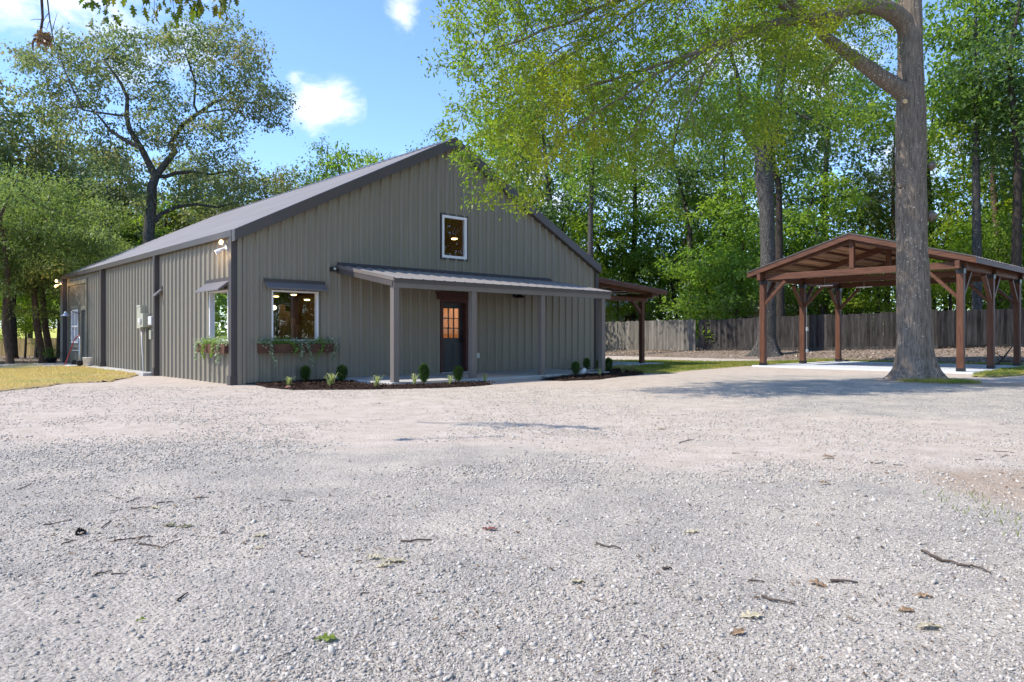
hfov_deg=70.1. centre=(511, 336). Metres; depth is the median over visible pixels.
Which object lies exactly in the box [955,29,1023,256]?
tree
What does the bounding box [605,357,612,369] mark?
boxwood
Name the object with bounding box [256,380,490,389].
mulch bed
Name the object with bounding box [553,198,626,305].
tree
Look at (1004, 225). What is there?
tree
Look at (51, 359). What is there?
potted shrub
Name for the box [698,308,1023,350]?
board fence
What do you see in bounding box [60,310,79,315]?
barn lamp
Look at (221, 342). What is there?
trailing plant
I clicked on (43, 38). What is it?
dead twig
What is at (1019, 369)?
grass
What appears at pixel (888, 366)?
pavement
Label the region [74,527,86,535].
pine cone
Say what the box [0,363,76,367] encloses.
pavement
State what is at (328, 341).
trailing plant
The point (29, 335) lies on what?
tree
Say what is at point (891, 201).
tree
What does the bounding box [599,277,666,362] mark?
lean to
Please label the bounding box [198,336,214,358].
trailing plant
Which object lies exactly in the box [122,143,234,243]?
tree
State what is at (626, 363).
pavement
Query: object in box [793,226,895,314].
tree
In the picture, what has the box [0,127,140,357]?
tree
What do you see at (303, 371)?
boxwood
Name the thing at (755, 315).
bush
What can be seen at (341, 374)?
boxwood
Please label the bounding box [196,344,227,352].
flower box
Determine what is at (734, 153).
tree
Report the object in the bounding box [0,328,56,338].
meadow
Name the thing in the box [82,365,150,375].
pavement
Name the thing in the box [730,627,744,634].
fallen leaf
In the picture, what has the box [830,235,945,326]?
tree
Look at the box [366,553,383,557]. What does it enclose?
fallen leaf
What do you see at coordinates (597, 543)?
stick
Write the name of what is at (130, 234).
tree
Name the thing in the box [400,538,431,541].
stick
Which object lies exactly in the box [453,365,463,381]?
boxwood
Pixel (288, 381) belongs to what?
lilyturf
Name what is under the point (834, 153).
tree
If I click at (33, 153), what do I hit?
tree
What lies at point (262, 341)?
trailing plant
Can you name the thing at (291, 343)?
trailing plant
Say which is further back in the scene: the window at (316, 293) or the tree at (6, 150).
the tree at (6, 150)
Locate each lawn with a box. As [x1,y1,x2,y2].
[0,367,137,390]
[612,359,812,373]
[972,369,1023,376]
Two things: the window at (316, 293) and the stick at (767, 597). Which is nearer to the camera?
the stick at (767, 597)
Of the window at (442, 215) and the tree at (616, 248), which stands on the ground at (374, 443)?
the tree at (616, 248)
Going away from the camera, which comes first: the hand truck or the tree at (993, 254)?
the hand truck
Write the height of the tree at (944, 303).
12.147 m
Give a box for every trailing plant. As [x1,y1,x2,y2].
[193,337,208,360]
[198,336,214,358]
[208,337,227,356]
[214,336,227,362]
[251,338,280,366]
[270,336,284,346]
[278,335,298,353]
[284,336,309,361]
[298,337,318,365]
[305,337,326,359]
[321,337,338,361]
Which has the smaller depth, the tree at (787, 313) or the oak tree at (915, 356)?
the oak tree at (915, 356)
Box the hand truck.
[64,334,82,365]
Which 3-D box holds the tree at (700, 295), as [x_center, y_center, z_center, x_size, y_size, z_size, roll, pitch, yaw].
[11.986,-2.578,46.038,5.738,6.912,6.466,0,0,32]
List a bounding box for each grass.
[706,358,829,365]
[825,359,1023,365]
[896,377,981,383]
[972,366,1023,374]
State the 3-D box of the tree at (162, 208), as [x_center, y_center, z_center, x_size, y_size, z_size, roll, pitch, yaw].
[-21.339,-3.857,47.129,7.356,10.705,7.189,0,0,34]
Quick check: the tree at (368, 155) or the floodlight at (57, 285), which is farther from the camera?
the tree at (368, 155)
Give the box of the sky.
[0,0,1023,327]
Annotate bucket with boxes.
[82,357,92,366]
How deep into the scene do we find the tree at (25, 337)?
49.96 m
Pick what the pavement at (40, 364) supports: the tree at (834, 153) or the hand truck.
the hand truck
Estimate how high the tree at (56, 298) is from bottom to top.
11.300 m
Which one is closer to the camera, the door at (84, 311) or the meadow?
the door at (84, 311)
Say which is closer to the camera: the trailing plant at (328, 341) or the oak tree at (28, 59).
the trailing plant at (328, 341)
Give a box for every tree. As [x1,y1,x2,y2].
[0,5,304,243]
[0,77,57,256]
[0,78,110,358]
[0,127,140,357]
[0,157,140,362]
[0,163,122,363]
[0,170,145,356]
[0,173,83,299]
[0,286,39,346]
[0,294,56,357]
[0,295,58,357]
[1,296,54,337]
[24,191,142,320]
[40,219,140,315]
[66,134,168,245]
[100,207,159,255]
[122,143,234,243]
[132,193,209,245]
[171,151,270,227]
[243,160,313,202]
[289,136,347,188]
[300,139,378,186]
[325,148,397,177]
[405,118,449,151]
[417,0,948,381]
[462,99,559,210]
[480,49,626,262]
[534,40,646,257]
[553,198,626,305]
[566,185,668,321]
[567,90,698,321]
[593,245,669,321]
[605,230,695,321]
[619,185,732,320]
[633,69,745,317]
[644,0,897,357]
[651,242,745,339]
[658,192,758,311]
[660,100,792,296]
[681,168,813,318]
[683,243,775,341]
[702,0,850,316]
[746,219,819,287]
[747,21,896,313]
[750,212,872,316]
[775,167,885,314]
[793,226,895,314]
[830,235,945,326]
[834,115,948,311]
[845,186,931,313]
[862,62,1009,309]
[885,0,1023,309]
[886,214,1009,318]
[924,0,1023,309]
[927,178,1003,314]
[929,223,1023,317]
[930,0,1023,308]
[938,201,1023,309]
[940,194,1010,308]
[942,78,1023,266]
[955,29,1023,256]
[981,194,1023,301]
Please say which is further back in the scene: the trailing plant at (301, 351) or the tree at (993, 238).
the tree at (993, 238)
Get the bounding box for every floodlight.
[54,279,61,287]
[214,240,227,254]
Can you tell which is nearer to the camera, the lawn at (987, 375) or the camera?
the camera
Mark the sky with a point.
(355, 67)
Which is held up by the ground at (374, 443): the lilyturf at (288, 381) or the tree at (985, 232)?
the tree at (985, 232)
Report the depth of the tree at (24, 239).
31.64 m
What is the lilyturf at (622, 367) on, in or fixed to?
on the mulch bed at (594, 378)
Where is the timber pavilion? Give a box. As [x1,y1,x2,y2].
[747,232,1023,371]
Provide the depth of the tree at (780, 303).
39.32 m
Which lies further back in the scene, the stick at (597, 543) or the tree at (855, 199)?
the tree at (855, 199)
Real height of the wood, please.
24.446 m
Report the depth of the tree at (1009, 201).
46.17 m
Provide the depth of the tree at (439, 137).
58.48 m
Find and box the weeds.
[922,488,1020,536]
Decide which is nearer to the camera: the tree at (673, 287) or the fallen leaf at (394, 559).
the fallen leaf at (394, 559)
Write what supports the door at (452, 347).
in the metal building
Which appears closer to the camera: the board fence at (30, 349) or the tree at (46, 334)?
the tree at (46, 334)
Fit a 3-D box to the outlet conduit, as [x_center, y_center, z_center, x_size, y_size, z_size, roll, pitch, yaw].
[11.527,-0.308,28.532,0.120,1.880,0.073,0,0,-43]
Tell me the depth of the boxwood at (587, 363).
23.73 m
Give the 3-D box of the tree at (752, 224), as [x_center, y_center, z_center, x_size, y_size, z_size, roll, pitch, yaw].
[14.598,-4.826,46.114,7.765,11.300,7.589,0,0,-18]
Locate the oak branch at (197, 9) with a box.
[79,0,239,44]
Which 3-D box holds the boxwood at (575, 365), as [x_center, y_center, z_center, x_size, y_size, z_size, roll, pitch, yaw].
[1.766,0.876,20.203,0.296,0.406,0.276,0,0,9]
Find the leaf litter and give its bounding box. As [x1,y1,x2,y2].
[0,346,1023,363]
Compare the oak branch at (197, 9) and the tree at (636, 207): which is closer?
the oak branch at (197, 9)
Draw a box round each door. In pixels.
[83,310,85,356]
[443,303,462,371]
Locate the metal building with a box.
[60,137,611,384]
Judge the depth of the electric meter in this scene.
21.09 m
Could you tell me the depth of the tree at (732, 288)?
42.48 m
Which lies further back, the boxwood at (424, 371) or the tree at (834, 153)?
the tree at (834, 153)
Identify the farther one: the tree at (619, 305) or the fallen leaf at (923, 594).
the tree at (619, 305)
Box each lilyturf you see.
[285,376,295,385]
[326,372,337,384]
[371,375,383,385]
[409,374,418,383]
[617,363,626,372]
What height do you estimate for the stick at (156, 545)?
0.016 m
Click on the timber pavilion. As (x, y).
(854, 259)
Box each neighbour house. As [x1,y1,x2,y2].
[605,294,657,321]
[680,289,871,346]
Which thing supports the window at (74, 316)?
in the metal building
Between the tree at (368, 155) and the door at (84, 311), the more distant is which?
the tree at (368, 155)
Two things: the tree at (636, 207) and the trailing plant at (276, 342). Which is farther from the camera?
the tree at (636, 207)
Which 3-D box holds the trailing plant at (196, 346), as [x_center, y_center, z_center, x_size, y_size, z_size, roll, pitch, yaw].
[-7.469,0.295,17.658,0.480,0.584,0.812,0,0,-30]
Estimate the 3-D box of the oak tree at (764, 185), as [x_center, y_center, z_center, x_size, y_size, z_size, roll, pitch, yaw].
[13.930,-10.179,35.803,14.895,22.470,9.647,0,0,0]
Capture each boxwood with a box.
[299,365,310,380]
[336,364,347,380]
[418,363,429,382]
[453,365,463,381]
[571,361,579,373]
[582,358,590,368]
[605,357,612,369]
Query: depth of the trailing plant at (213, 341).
16.85 m
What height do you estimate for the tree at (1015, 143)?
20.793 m
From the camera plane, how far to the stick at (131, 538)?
3.97 m
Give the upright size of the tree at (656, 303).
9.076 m
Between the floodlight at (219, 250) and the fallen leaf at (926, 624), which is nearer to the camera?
the fallen leaf at (926, 624)
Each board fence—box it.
[0,338,56,355]
[605,319,695,349]
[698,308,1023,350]
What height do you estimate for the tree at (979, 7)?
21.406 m
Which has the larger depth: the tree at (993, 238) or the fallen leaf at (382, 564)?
the tree at (993, 238)
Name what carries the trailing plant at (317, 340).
in the flower box at (279, 348)
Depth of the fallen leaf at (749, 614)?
2.89 m
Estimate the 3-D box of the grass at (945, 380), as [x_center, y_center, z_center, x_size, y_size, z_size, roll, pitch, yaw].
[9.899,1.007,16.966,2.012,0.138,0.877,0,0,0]
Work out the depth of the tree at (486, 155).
58.27 m
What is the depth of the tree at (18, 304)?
47.86 m
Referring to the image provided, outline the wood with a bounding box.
[0,203,1022,325]
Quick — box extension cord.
[767,361,842,364]
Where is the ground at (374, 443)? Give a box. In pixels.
[0,347,1023,681]
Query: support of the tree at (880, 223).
on the ground at (374, 443)
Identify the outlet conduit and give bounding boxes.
[805,307,807,352]
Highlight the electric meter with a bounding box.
[136,305,152,371]
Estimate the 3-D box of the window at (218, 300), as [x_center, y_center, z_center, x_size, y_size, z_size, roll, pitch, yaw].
[-6.905,-0.483,17.314,0.125,1.300,1.280,0,0,-43]
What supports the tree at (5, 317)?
on the ground at (374, 443)
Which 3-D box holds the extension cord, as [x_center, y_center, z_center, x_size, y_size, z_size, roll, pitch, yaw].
[11.655,1.045,28.531,5.518,0.021,0.300,0,0,-39]
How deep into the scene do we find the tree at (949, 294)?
43.85 m
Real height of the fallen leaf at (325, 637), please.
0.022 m
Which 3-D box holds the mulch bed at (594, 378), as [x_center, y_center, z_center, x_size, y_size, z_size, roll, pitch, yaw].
[2.686,1.087,20.922,1.962,0.053,6.359,0,0,22]
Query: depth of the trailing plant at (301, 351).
17.21 m
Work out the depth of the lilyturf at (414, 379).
16.14 m
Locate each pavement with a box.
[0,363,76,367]
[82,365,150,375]
[608,361,661,365]
[752,361,1022,373]
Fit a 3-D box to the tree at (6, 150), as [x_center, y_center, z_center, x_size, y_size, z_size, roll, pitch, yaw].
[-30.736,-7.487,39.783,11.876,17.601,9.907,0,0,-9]
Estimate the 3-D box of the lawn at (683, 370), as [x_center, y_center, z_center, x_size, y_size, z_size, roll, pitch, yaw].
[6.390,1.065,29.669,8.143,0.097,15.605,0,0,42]
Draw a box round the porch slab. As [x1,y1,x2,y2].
[335,369,607,384]
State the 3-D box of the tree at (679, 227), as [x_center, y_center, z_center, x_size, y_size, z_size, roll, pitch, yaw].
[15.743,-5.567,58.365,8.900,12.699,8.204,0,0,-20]
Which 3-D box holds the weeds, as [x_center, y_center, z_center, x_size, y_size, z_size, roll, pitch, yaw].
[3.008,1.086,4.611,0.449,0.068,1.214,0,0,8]
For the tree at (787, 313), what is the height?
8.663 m
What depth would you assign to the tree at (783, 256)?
56.99 m
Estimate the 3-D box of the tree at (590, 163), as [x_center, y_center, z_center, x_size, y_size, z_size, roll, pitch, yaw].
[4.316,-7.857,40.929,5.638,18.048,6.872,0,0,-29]
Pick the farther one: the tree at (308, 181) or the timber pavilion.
the tree at (308, 181)
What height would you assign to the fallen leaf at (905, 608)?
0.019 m
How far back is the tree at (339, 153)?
51.58 m
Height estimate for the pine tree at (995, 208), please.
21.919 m
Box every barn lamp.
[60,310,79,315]
[513,294,524,297]
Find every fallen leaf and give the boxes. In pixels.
[314,632,338,640]
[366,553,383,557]
[375,561,392,566]
[380,557,407,561]
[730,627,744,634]
[740,609,762,616]
[806,578,826,586]
[898,605,913,610]
[912,592,932,597]
[917,621,942,627]
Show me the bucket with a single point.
(87, 361)
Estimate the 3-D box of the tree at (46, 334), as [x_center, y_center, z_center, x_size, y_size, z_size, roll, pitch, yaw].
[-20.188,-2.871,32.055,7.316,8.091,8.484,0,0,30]
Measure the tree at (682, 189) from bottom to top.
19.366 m
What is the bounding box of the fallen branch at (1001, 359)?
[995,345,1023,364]
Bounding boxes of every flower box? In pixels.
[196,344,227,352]
[257,343,335,352]
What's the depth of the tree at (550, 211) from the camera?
50.88 m
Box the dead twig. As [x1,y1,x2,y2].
[31,0,56,52]
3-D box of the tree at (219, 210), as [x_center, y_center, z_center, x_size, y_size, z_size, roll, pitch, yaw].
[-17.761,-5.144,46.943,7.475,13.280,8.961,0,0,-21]
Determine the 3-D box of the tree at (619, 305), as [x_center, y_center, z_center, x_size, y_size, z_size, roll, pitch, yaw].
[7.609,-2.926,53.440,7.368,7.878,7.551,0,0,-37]
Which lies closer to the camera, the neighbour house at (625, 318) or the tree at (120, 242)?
the tree at (120, 242)
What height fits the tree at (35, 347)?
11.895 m
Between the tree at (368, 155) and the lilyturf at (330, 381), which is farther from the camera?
the tree at (368, 155)
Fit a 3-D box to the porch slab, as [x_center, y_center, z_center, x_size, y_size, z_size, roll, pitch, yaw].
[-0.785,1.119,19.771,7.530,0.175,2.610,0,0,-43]
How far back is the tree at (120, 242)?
37.84 m
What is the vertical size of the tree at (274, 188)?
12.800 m
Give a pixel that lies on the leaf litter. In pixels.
(30, 358)
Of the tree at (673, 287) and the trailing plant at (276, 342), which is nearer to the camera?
the trailing plant at (276, 342)
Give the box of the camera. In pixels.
[330,267,336,271]
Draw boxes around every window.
[71,308,78,344]
[209,287,227,341]
[272,289,318,342]
[440,213,467,260]
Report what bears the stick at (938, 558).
on the ground at (374, 443)
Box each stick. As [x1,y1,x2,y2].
[114,536,152,540]
[136,539,179,547]
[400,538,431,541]
[596,542,620,548]
[761,594,794,604]
[830,579,857,582]
[920,549,990,573]
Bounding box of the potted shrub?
[37,345,61,362]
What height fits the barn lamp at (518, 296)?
0.232 m
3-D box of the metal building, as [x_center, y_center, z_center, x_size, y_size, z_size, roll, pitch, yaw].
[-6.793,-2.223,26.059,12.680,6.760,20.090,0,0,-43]
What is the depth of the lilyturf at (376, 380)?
15.74 m
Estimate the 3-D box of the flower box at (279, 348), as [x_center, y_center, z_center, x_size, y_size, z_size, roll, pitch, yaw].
[-5.079,0.281,17.312,1.880,0.212,0.224,0,0,-43]
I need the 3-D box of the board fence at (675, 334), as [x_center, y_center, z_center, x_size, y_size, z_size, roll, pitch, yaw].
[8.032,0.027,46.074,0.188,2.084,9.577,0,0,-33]
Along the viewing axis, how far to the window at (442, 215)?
20.73 m
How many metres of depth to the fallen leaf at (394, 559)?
3.62 m
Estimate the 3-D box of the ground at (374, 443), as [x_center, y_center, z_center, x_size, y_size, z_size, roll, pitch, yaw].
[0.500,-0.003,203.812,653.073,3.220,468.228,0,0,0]
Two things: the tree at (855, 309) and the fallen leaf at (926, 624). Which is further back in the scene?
the tree at (855, 309)
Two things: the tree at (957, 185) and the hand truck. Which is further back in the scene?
the tree at (957, 185)
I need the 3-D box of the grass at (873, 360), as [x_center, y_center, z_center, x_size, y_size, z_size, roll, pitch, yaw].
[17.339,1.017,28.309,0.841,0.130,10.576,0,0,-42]
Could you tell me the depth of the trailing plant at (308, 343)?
17.37 m
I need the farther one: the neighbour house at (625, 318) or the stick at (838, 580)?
the neighbour house at (625, 318)
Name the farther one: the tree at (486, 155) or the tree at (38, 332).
the tree at (486, 155)
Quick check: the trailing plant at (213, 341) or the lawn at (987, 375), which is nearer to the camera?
the trailing plant at (213, 341)
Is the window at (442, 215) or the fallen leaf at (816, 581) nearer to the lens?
the fallen leaf at (816, 581)

